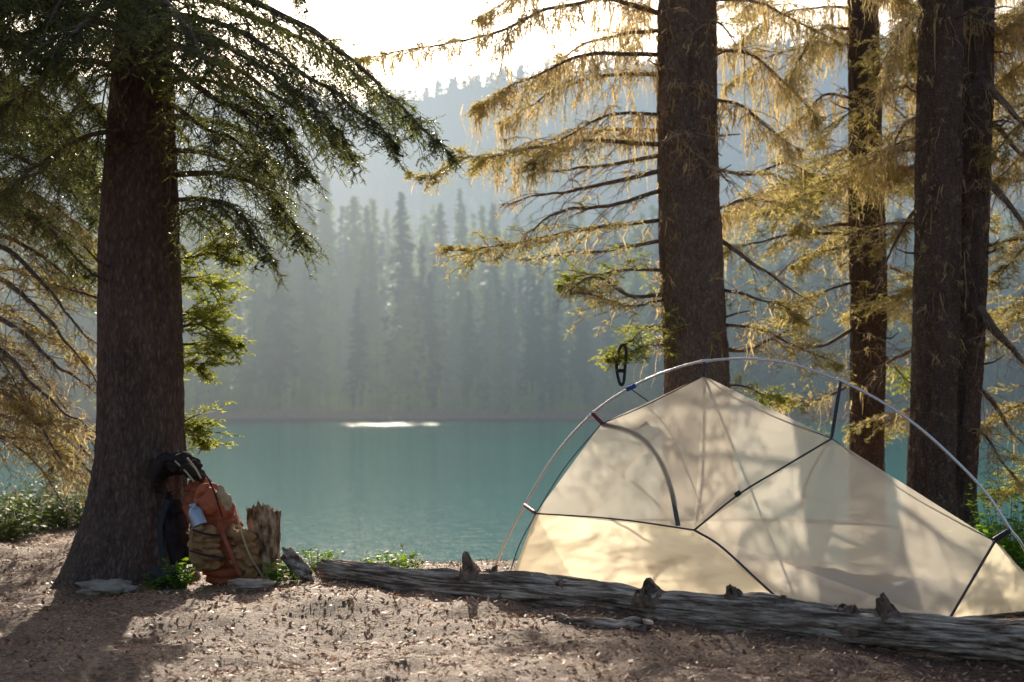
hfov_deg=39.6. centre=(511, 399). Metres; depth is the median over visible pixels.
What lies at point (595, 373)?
conifer tree
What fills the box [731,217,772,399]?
conifer tree
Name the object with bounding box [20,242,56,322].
conifer tree
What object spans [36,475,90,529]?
leafy plant
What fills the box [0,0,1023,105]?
sky
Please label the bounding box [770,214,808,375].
conifer tree
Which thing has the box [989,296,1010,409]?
conifer tree
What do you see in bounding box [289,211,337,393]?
conifer tree
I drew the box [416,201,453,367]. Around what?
conifer tree
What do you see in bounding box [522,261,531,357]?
conifer tree
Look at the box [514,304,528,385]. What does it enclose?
conifer tree
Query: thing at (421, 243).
conifer tree
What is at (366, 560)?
leafy plant
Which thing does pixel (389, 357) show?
conifer tree
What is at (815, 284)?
conifer tree
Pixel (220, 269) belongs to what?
conifer tree
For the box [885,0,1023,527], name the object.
conifer tree
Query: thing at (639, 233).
conifer tree
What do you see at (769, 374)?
conifer tree
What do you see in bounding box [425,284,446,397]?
conifer tree
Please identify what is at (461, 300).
conifer tree
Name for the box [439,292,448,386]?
conifer tree
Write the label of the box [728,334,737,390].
conifer tree
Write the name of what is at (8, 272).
conifer tree
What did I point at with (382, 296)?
conifer tree
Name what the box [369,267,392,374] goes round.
conifer tree
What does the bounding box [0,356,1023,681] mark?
ground
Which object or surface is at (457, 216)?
conifer tree
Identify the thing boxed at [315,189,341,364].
conifer tree
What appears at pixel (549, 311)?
conifer tree
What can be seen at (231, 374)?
conifer tree
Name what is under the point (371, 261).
conifer tree
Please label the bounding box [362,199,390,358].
conifer tree
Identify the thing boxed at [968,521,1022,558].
leafy plant
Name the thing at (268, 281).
conifer tree
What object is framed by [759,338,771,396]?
conifer tree
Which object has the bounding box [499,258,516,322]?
conifer tree
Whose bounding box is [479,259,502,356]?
conifer tree
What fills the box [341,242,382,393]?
conifer tree
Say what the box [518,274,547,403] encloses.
conifer tree
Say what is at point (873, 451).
conifer tree
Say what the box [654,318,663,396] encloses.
conifer tree
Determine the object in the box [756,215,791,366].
conifer tree
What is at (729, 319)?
conifer tree
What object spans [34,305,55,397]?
conifer tree
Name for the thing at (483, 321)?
conifer tree
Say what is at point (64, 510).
leafy plant
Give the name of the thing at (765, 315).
conifer tree
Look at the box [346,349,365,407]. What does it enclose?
conifer tree
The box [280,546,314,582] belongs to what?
rock
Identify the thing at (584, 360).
conifer tree
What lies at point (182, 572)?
leafy plant
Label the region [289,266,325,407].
conifer tree
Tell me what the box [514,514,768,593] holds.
door panel
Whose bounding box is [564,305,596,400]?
conifer tree
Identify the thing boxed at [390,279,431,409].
conifer tree
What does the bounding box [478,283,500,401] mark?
conifer tree
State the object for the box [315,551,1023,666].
fallen log
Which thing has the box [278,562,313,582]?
leafy plant
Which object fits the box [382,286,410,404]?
conifer tree
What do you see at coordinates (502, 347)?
conifer tree
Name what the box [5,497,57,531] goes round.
leafy plant
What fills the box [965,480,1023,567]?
leafy plant
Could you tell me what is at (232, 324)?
conifer tree
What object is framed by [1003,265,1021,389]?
conifer tree
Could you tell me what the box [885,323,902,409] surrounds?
conifer tree
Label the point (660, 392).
conifer tree
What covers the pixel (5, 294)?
conifer tree
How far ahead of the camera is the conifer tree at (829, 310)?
195.79 m
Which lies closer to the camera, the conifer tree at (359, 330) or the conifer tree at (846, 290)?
the conifer tree at (359, 330)
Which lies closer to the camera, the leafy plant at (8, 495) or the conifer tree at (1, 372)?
the leafy plant at (8, 495)
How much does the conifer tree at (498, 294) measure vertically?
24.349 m
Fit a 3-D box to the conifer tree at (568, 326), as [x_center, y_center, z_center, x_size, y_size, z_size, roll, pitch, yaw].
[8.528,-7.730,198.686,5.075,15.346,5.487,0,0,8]
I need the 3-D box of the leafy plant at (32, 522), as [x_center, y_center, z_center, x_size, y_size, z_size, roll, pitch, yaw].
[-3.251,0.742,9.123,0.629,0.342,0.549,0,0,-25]
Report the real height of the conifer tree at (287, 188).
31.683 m
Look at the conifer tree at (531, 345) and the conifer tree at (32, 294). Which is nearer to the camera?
the conifer tree at (531, 345)
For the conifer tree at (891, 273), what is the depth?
214.24 m
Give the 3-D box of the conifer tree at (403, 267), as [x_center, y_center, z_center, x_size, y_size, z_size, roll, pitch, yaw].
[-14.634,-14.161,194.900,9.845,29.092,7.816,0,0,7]
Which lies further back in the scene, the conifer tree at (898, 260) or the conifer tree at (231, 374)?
the conifer tree at (898, 260)
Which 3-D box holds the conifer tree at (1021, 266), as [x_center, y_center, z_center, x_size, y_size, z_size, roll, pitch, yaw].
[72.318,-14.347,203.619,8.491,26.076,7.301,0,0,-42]
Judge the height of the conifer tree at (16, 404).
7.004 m
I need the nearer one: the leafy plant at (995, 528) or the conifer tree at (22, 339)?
the leafy plant at (995, 528)
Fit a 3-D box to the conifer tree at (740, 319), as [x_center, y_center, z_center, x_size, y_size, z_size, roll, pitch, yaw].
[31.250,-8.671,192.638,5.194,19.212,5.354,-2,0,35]
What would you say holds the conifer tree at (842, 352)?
on the ground
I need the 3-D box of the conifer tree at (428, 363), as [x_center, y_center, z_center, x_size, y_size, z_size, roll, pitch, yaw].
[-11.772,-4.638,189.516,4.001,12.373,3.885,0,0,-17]
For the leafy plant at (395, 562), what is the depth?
7.07 m
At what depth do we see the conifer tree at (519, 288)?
199.21 m
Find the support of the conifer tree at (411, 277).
on the ground
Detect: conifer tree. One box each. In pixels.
[0,0,463,589]
[0,6,195,530]
[0,217,17,314]
[0,220,13,314]
[0,238,16,382]
[0,243,5,384]
[3,259,44,393]
[5,235,22,348]
[5,303,13,384]
[13,284,42,387]
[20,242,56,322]
[21,209,47,356]
[31,290,53,395]
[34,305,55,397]
[41,308,70,405]
[43,212,64,347]
[45,255,61,372]
[52,259,76,384]
[54,344,77,408]
[57,204,96,397]
[69,281,96,403]
[71,224,97,398]
[86,303,96,405]
[180,186,225,340]
[180,236,188,342]
[181,284,189,397]
[182,204,215,340]
[182,219,197,304]
[183,224,201,359]
[183,304,203,404]
[185,304,213,403]
[188,304,211,404]
[199,260,216,385]
[200,273,232,402]
[203,290,236,406]
[209,213,233,313]
[210,240,233,367]
[221,199,246,370]
[223,351,237,404]
[227,251,251,392]
[231,250,276,406]
[236,206,288,381]
[238,325,250,408]
[241,241,306,408]
[248,263,271,389]
[254,238,301,410]
[268,195,287,296]
[281,168,297,293]
[282,238,302,395]
[286,194,309,344]
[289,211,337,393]
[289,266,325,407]
[290,193,326,365]
[291,191,318,319]
[309,169,337,330]
[312,285,338,395]
[314,245,350,390]
[315,176,340,268]
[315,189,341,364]
[331,233,353,391]
[335,206,345,346]
[336,196,372,365]
[336,205,351,346]
[340,224,362,387]
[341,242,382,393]
[341,287,373,407]
[344,0,927,413]
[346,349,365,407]
[357,209,363,277]
[360,232,388,394]
[361,205,385,351]
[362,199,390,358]
[362,260,374,341]
[365,232,394,392]
[365,300,392,405]
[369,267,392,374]
[374,190,437,396]
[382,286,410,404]
[385,287,399,376]
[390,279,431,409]
[395,245,442,408]
[399,267,415,387]
[412,321,435,407]
[415,236,430,302]
[415,272,448,405]
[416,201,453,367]
[424,257,446,392]
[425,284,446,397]
[434,275,451,392]
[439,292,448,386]
[441,251,477,393]
[442,290,464,410]
[443,188,481,363]
[444,208,479,345]
[445,240,481,395]
[457,289,480,407]
[469,287,503,411]
[472,205,488,334]
[473,227,505,375]
[474,201,502,344]
[476,272,501,399]
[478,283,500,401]
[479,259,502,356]
[479,270,501,410]
[493,290,531,412]
[495,294,517,409]
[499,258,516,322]
[499,271,530,410]
[500,225,525,327]
[511,277,529,384]
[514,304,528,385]
[517,297,550,410]
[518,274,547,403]
[521,250,541,353]
[521,268,553,408]
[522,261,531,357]
[538,278,565,376]
[541,268,575,399]
[546,280,568,408]
[557,296,575,392]
[560,284,594,405]
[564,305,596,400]
[566,245,591,380]
[574,234,610,384]
[574,309,590,394]
[585,209,625,388]
[586,248,609,403]
[586,283,609,398]
[607,311,636,393]
[608,228,628,348]
[610,286,633,396]
[624,226,652,389]
[625,224,654,374]
[626,228,652,373]
[627,278,662,400]
[631,339,650,403]
[642,212,662,369]
[647,209,658,308]
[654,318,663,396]
[657,354,663,397]
[658,356,663,386]
[717,0,1004,471]
[724,252,745,356]
[726,297,750,392]
[728,322,740,393]
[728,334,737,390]
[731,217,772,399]
[733,265,761,394]
[736,245,763,399]
[737,214,760,323]
[744,309,763,399]
[754,258,798,409]
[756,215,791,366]
[756,294,774,390]
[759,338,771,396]
[766,211,789,325]
[767,283,799,411]
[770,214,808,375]
[775,262,793,384]
[781,0,1023,517]
[785,290,813,407]
[793,333,812,407]
[797,215,820,292]
[803,205,821,311]
[804,220,820,390]
[805,220,847,388]
[806,231,849,392]
[806,270,818,390]
[809,273,838,406]
[810,268,836,398]
[816,202,834,281]
[829,271,849,399]
[832,282,849,408]
[835,205,849,355]
[836,259,849,368]
[869,0,1023,513]
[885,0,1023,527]
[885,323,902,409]
[886,263,905,407]
[886,272,904,401]
[887,206,906,331]
[888,197,913,308]
[890,235,913,401]
[892,280,903,396]
[900,349,907,405]
[982,333,994,406]
[984,258,1017,399]
[985,247,1009,386]
[986,220,1006,318]
[988,226,1005,361]
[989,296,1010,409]
[995,273,1023,408]
[1000,209,1023,361]
[1000,323,1016,403]
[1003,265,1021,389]
[1007,182,1023,312]
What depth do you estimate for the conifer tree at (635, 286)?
202.70 m
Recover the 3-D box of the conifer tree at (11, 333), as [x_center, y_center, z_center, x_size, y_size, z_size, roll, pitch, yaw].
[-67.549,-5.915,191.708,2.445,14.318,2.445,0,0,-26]
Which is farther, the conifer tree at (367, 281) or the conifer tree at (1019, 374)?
the conifer tree at (367, 281)
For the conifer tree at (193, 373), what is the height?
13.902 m
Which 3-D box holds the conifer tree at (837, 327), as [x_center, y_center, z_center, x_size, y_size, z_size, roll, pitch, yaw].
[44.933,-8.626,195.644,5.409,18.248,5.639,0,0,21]
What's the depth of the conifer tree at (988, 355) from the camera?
190.69 m
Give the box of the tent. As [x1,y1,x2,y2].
[495,357,1023,616]
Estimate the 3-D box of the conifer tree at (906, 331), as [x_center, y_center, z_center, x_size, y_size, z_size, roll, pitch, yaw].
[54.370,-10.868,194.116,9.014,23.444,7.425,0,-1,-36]
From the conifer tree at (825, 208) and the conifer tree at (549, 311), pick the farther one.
the conifer tree at (825, 208)
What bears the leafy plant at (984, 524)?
on the ground
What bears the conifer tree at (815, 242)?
on the ground
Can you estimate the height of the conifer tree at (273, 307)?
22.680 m
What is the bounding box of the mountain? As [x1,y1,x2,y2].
[0,40,1023,274]
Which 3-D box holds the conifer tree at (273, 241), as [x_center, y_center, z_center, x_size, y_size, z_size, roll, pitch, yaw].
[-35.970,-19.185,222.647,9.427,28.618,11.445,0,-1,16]
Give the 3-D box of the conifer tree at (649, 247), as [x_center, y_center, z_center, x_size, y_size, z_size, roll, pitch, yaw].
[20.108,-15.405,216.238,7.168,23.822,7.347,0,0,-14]
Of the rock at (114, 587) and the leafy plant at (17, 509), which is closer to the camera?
the rock at (114, 587)
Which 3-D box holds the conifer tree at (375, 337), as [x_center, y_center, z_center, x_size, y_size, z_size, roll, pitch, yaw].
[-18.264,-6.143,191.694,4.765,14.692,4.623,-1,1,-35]
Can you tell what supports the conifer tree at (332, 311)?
on the ground
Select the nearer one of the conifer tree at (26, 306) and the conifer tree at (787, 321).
the conifer tree at (26, 306)
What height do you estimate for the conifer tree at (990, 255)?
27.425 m
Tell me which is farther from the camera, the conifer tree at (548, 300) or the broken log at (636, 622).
the conifer tree at (548, 300)
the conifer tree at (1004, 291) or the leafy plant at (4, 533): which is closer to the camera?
the leafy plant at (4, 533)
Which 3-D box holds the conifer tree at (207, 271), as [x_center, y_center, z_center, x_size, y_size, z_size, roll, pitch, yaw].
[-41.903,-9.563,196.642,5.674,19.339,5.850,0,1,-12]
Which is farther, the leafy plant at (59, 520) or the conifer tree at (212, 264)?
the conifer tree at (212, 264)
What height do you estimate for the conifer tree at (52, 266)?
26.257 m
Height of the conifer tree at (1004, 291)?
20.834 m
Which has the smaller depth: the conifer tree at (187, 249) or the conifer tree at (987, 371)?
the conifer tree at (987, 371)
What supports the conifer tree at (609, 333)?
on the ground
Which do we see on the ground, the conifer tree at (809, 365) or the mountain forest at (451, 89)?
the conifer tree at (809, 365)
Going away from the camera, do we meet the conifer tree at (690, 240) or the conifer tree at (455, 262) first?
the conifer tree at (690, 240)
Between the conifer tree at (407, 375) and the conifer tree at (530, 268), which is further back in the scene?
the conifer tree at (530, 268)
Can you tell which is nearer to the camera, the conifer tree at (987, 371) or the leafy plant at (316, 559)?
the leafy plant at (316, 559)
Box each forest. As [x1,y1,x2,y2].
[3,19,1023,280]
[3,196,1023,413]
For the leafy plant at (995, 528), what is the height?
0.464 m
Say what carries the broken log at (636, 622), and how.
on the ground
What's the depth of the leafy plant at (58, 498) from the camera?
10.09 m
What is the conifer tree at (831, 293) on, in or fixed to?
on the ground
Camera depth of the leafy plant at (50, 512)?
9.63 m
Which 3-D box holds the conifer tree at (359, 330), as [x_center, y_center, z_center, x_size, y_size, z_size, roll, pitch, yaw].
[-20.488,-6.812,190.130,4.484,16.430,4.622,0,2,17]
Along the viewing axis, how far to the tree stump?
6.88 m
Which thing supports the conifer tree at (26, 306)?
on the ground
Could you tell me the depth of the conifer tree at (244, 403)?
189.39 m
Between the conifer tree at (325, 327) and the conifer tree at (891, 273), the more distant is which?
the conifer tree at (891, 273)
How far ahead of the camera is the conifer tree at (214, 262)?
221.02 m
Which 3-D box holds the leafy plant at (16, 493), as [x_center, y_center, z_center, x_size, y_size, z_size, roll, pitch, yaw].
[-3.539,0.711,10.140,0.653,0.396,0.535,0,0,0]
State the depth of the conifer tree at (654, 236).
216.61 m
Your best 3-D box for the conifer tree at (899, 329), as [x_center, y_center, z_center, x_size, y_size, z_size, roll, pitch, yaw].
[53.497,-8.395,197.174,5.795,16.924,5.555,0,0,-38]
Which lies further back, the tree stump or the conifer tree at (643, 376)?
the conifer tree at (643, 376)
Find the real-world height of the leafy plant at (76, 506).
0.393 m
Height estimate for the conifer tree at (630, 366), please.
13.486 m
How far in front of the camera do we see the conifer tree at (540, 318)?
188.51 m
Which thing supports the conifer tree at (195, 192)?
on the ground
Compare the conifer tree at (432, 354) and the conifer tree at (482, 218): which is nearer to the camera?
the conifer tree at (432, 354)
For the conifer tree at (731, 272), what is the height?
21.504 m
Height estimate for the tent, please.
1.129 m
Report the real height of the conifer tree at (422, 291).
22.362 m
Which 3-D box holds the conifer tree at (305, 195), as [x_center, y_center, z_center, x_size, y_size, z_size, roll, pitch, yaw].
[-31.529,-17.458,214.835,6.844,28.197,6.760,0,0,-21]
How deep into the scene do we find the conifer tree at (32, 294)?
200.60 m
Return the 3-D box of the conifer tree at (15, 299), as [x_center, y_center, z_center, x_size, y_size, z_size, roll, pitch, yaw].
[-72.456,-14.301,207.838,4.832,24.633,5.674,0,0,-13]
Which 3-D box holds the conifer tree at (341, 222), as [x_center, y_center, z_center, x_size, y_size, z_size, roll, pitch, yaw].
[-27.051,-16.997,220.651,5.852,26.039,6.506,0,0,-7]
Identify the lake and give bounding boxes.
[0,419,1023,565]
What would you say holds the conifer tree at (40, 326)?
on the ground
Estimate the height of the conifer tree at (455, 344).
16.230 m
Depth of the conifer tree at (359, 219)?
224.33 m
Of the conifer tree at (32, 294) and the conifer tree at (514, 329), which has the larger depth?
the conifer tree at (32, 294)
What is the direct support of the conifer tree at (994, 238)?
on the ground
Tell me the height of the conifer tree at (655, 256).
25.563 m
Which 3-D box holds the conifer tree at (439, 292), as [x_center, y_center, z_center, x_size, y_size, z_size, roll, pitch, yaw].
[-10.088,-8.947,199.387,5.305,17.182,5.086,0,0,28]
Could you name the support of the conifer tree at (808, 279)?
on the ground
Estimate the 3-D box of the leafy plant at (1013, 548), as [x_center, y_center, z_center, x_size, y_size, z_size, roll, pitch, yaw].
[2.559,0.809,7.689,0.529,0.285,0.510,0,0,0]
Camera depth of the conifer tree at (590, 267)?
206.02 m
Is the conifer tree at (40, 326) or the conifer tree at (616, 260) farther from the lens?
the conifer tree at (616, 260)
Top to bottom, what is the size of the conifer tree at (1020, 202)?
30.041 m
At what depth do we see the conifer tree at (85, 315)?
195.74 m
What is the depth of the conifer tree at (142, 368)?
7.05 m
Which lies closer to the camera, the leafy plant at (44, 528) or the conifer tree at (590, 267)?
the leafy plant at (44, 528)
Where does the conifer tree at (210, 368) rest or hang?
on the ground
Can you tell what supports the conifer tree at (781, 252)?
on the ground
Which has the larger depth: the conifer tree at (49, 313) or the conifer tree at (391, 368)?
the conifer tree at (49, 313)
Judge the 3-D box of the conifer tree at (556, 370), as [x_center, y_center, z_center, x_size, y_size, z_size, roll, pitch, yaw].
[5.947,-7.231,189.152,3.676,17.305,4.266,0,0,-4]
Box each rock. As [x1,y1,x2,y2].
[75,578,137,595]
[149,565,191,588]
[227,578,276,590]
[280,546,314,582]
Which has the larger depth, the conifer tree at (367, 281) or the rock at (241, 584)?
the conifer tree at (367, 281)
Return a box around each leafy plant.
[0,473,56,525]
[0,482,33,514]
[0,488,55,540]
[0,488,80,530]
[0,489,44,528]
[0,492,45,537]
[0,503,48,541]
[0,517,41,540]
[3,520,56,537]
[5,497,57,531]
[7,480,36,516]
[17,473,87,529]
[19,476,89,529]
[22,485,87,518]
[30,489,87,527]
[30,504,83,528]
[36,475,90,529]
[52,504,81,527]
[138,574,169,590]
[161,557,197,589]
[260,559,289,586]
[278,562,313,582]
[293,544,344,570]
[353,557,392,562]
[366,544,425,568]
[963,517,1023,563]
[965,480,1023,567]
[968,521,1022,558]
[974,514,1023,566]
[975,526,1023,563]
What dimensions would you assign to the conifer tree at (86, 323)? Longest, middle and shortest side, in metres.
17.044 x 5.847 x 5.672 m
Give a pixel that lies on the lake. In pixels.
(442, 490)
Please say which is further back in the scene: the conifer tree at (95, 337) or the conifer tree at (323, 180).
the conifer tree at (323, 180)
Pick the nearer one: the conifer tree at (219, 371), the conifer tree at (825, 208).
the conifer tree at (219, 371)
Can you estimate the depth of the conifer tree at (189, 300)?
204.47 m
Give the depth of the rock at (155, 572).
6.80 m
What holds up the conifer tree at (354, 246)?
on the ground
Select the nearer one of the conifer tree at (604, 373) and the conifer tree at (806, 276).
the conifer tree at (604, 373)
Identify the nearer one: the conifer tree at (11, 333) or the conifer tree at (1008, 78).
the conifer tree at (1008, 78)
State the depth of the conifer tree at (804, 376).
191.35 m
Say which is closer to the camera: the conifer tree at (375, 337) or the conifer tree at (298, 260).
the conifer tree at (375, 337)
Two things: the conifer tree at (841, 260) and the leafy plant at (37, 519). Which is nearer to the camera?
the leafy plant at (37, 519)
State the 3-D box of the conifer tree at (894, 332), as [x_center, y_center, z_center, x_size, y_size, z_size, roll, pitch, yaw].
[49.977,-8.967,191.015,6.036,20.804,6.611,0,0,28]
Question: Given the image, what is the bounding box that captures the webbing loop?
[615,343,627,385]
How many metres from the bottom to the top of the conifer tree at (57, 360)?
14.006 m
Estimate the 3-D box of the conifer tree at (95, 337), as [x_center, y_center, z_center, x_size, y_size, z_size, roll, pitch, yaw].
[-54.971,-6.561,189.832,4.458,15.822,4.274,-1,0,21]
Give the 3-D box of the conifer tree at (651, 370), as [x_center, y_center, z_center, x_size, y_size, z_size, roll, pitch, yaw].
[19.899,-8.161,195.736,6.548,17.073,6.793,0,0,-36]
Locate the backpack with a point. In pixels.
(217, 544)
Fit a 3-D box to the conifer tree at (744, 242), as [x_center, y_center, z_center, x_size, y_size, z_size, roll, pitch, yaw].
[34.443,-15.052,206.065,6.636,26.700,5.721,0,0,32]
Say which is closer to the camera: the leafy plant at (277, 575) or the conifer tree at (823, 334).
the leafy plant at (277, 575)
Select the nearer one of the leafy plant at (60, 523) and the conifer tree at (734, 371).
the leafy plant at (60, 523)
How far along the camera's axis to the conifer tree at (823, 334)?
191.48 m
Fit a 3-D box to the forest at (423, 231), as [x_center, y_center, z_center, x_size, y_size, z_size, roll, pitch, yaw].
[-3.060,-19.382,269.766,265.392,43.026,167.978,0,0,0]
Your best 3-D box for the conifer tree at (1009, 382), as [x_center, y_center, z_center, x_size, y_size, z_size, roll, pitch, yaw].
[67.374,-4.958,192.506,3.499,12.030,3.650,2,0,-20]
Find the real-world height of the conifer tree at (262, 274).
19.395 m
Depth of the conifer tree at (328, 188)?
220.80 m
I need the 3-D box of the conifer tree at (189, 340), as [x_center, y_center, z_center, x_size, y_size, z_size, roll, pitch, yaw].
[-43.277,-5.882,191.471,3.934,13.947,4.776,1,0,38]
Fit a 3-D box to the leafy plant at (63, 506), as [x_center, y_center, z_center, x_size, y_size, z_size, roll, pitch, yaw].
[-3.116,0.752,9.981,0.525,0.301,0.612,0,0,0]
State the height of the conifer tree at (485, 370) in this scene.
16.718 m
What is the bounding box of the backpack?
[151,450,263,585]
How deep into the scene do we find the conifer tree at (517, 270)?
216.07 m
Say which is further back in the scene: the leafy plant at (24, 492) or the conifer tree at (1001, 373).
the conifer tree at (1001, 373)
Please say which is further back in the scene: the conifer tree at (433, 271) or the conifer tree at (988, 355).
the conifer tree at (433, 271)
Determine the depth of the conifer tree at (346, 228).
217.86 m
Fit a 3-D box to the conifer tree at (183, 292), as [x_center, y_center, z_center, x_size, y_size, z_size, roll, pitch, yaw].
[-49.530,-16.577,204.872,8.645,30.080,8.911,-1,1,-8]
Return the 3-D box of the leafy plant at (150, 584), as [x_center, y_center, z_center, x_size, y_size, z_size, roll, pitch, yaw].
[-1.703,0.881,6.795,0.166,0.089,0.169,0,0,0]
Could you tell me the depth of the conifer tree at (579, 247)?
198.25 m
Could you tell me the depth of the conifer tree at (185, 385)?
189.45 m
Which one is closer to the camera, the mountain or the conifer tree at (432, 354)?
the conifer tree at (432, 354)
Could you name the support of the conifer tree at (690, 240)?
on the ground
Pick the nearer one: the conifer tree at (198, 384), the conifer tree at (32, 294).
the conifer tree at (198, 384)
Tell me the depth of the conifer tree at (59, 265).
198.17 m
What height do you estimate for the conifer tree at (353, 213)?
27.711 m
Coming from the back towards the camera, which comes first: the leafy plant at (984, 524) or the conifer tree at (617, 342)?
the conifer tree at (617, 342)
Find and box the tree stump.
[246,501,284,579]
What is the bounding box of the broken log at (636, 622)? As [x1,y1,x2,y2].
[544,612,653,630]
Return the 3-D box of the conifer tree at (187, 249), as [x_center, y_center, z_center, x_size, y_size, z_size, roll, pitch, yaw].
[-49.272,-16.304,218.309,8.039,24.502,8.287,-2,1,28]
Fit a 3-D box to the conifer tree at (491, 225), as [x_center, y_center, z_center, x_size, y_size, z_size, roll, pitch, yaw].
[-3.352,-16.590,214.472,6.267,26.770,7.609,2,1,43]
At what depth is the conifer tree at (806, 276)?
220.52 m
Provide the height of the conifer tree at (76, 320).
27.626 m
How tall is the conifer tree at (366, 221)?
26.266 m
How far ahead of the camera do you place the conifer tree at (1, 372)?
188.61 m
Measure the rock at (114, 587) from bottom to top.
0.089 m
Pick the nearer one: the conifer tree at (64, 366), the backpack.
the backpack
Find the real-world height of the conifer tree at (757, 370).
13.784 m
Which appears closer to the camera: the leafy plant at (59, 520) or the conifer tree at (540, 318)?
the leafy plant at (59, 520)
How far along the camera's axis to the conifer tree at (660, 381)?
187.56 m
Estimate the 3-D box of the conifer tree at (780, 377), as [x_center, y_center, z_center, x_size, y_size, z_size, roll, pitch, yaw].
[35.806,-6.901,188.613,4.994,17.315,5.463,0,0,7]
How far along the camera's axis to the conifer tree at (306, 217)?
214.21 m
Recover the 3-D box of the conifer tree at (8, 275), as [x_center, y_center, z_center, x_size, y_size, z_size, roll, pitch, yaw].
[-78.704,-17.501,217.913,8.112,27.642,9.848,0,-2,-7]
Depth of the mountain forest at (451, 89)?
589.80 m
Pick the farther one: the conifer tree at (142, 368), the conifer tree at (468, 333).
the conifer tree at (468, 333)
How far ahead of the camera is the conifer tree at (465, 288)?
193.18 m
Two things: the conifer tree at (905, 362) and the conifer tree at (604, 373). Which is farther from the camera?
the conifer tree at (604, 373)
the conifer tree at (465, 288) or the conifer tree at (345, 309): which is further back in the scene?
the conifer tree at (345, 309)
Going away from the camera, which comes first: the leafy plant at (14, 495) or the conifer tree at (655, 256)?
the leafy plant at (14, 495)
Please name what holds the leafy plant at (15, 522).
on the ground
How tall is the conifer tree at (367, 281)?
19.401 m
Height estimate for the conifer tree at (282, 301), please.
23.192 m
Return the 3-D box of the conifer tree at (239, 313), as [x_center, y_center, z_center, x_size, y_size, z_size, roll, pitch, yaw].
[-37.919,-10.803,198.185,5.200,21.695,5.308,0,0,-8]
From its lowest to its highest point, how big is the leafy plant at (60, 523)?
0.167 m
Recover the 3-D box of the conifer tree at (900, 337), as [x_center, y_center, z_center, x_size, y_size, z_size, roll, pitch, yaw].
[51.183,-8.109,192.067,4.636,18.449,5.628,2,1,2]
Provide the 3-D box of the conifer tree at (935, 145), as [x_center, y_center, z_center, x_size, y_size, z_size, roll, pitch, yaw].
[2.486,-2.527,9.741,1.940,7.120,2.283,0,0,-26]
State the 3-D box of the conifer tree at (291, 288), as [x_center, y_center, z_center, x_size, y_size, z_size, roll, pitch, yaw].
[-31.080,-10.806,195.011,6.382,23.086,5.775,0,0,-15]
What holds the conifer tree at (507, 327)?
on the ground
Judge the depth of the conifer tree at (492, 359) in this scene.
187.62 m
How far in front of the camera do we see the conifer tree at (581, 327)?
189.18 m
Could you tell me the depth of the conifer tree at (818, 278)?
198.94 m
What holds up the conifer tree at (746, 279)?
on the ground
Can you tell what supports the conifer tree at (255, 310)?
on the ground

